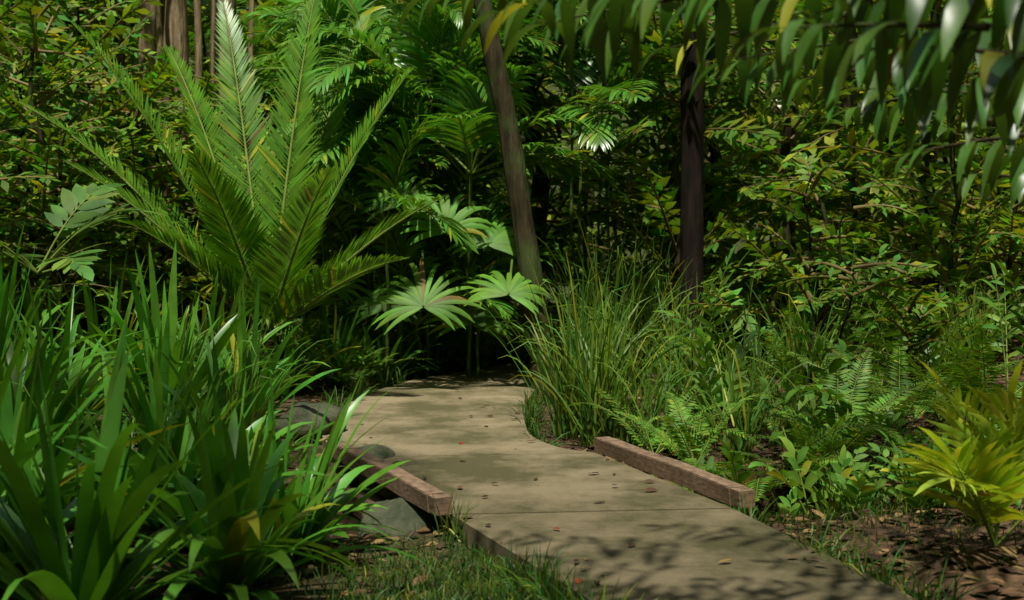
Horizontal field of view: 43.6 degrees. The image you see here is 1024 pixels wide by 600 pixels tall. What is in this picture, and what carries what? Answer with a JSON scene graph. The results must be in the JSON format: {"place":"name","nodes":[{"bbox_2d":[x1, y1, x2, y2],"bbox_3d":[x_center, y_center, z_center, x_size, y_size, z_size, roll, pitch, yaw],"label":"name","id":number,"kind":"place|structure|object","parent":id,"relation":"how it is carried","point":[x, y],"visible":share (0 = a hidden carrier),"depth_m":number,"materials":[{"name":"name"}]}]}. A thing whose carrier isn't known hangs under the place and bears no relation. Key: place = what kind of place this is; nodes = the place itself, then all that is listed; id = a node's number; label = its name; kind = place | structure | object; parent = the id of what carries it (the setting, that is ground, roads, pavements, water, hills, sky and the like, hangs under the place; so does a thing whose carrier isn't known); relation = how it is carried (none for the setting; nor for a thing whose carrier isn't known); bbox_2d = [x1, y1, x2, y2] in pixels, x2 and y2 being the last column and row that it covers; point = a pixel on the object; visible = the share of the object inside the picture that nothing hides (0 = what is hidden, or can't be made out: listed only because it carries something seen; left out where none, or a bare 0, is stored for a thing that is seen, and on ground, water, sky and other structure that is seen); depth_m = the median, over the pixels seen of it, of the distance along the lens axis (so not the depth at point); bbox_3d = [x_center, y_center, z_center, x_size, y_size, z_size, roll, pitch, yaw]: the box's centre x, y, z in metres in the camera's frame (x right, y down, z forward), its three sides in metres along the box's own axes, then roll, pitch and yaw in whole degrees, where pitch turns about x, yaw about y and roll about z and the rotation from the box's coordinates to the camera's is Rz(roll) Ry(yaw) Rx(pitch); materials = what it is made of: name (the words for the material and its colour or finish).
{"place":"outdoors","nodes":[
{"label":"outdoors","id":0,"kind":"place"},
{"bbox_2d":[0,0,1023,380],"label":"forest foliage","id":1,"kind":"object","parent":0,"point":[652,218],"visible":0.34,"depth_m":13.42,"materials":[{"name":"green plant"}]},
{"bbox_2d":[0,209,1023,523],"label":"tall grass","id":2,"kind":"structure","parent":0,"point":[596,341],"depth_m":9.52,"materials":[{"name":"green plant"}]},
{"bbox_2d":[0,2,1023,599],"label":"terrain","id":3,"kind":"structure","parent":0,"point":[974,552],"depth_m":6.42,"materials":[{"name":"brown soil"}]},
{"bbox_2d":[113,0,255,331],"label":"tree trunks","id":4,"kind":"object","parent":3,"relation":"on","point":[167,24],"visible":0.17,"depth_m":17.05,"materials":[{"name":"beige plant"}]},
{"bbox_2d":[0,223,445,599],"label":"strappy-leaved plants","id":5,"kind":"object","parent":3,"relation":"on","point":[256,517],"visible":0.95,"depth_m":5.57,"materials":[{"name":"green plant"}]},
{"bbox_2d":[17,0,449,326],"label":"cycad fronds","id":6,"kind":"object","parent":3,"relation":"on","point":[267,245],"visible":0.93,"depth_m":11.77,"materials":[{"name":"green plant"}]},
{"bbox_2d":[275,400,345,441],"bbox_3d":[-1.457,0.919,9.312,0.503,0.360,0.461,0,3,3],"label":"rock","id":7,"kind":"object","parent":3,"relation":"on","point":[304,411],"visible":0.5,"depth_m":9.14,"materials":[{"name":"grey stone"}]},
{"bbox_2d":[343,486,383,519],"bbox_3d":[-0.680,1.254,7.216,0.135,0.146,1.584,-1,3,-23],"label":"rock","id":8,"kind":"object","parent":3,"relation":"on","point":[373,498],"visible":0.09,"depth_m":7.63,"materials":[{"name":"grey stone"}]},
{"bbox_2d":[336,444,394,482],"bbox_3d":[-0.924,1.065,8.256,0.405,0.272,0.412,-2,3,-32],"label":"rock","id":9,"kind":"object","parent":3,"relation":"on","point":[382,452],"visible":0.23,"depth_m":8.18,"materials":[{"name":"grey stone"}]},
{"bbox_2d":[358,497,438,536],"bbox_3d":[-0.513,1.249,6.971,0.667,0.408,0.844,0,3,-7],"label":"rock","id":10,"kind":"object","parent":3,"relation":"on","point":[401,514],"visible":0.21,"depth_m":6.71,"materials":[{"name":"grey stone"}]},
{"bbox_2d":[322,362,656,456],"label":"path slab","id":11,"kind":"structure","parent":3,"relation":"on","point":[433,417],"depth_m":10.03,"materials":[{"name":"beige concrete"}]},
{"bbox_2d":[0,158,1023,523],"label":"leafy plants","id":12,"kind":"object","parent":3,"relation":"on","point":[982,462],"visible":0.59,"depth_m":8.19,"materials":[{"name":"green plant"}]},
{"bbox_2d":[0,0,1023,547],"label":"vegetation","id":13,"kind":"object","parent":3,"relation":"on","point":[470,168],"depth_m":13.00,"materials":[{"name":"green plant"}]},
{"bbox_2d":[300,116,549,346],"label":"fan palm fronds","id":14,"kind":"object","parent":13,"relation":"attached to","point":[411,300],"visible":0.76,"depth_m":11.95,"materials":[{"name":"green plant"}]},
{"bbox_2d":[1,0,1022,342],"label":"palm fronds","id":15,"kind":"object","parent":13,"relation":"on","point":[469,80],"visible":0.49,"depth_m":12.95,"materials":[{"name":"green plant"}]},
{"bbox_2d":[0,0,1023,410],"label":"tree","id":16,"kind":"object","parent":3,"relation":"on","point":[516,186],"depth_m":12.86,"materials":[{"name":"brown wood"}]},
{"bbox_2d":[398,0,1023,212],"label":"overhead branch leaves","id":17,"kind":"object","parent":16,"relation":"attached to","point":[915,60],"visible":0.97,"depth_m":3.70,"materials":[{"name":"green plant"}]},
{"bbox_2d":[18,293,1023,599],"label":"fallen leaves","id":18,"kind":"object","parent":3,"relation":"on","point":[934,565],"visible":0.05,"depth_m":6.37,"materials":[{"name":"brown plant"}]},
{"bbox_2d":[35,273,1023,502],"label":"ferns","id":19,"kind":"object","parent":3,"relation":"on","point":[976,381],"visible":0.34,"depth_m":8.72,"materials":[{"name":"green plant"}]},
{"bbox_2d":[453,509,917,599],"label":"path slab","id":20,"kind":"structure","parent":3,"relation":"on","point":[675,554],"depth_m":5.66,"materials":[{"name":"beige concrete"}]},
{"bbox_2d":[357,453,730,532],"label":"path slab","id":21,"kind":"structure","parent":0,"point":[567,483],"depth_m":7.29,"materials":[{"name":"beige concrete"}]},
{"bbox_2d":[332,441,451,515],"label":"path curb","id":22,"kind":"structure","parent":21,"relation":"on","point":[411,488],"depth_m":6.94,"materials":[{"name":"brown wood"}]},
{"bbox_2d":[594,436,754,508],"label":"path curb","id":23,"kind":"structure","parent":21,"relation":"on","point":[704,483],"depth_m":7.28,"materials":[{"name":"brown wood"}]},
{"bbox_2d":[175,353,1023,599],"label":"lawn grass","id":24,"kind":"structure","parent":0,"point":[517,584],"depth_m":5.62,"materials":[{"name":"green plant"}]}
]}

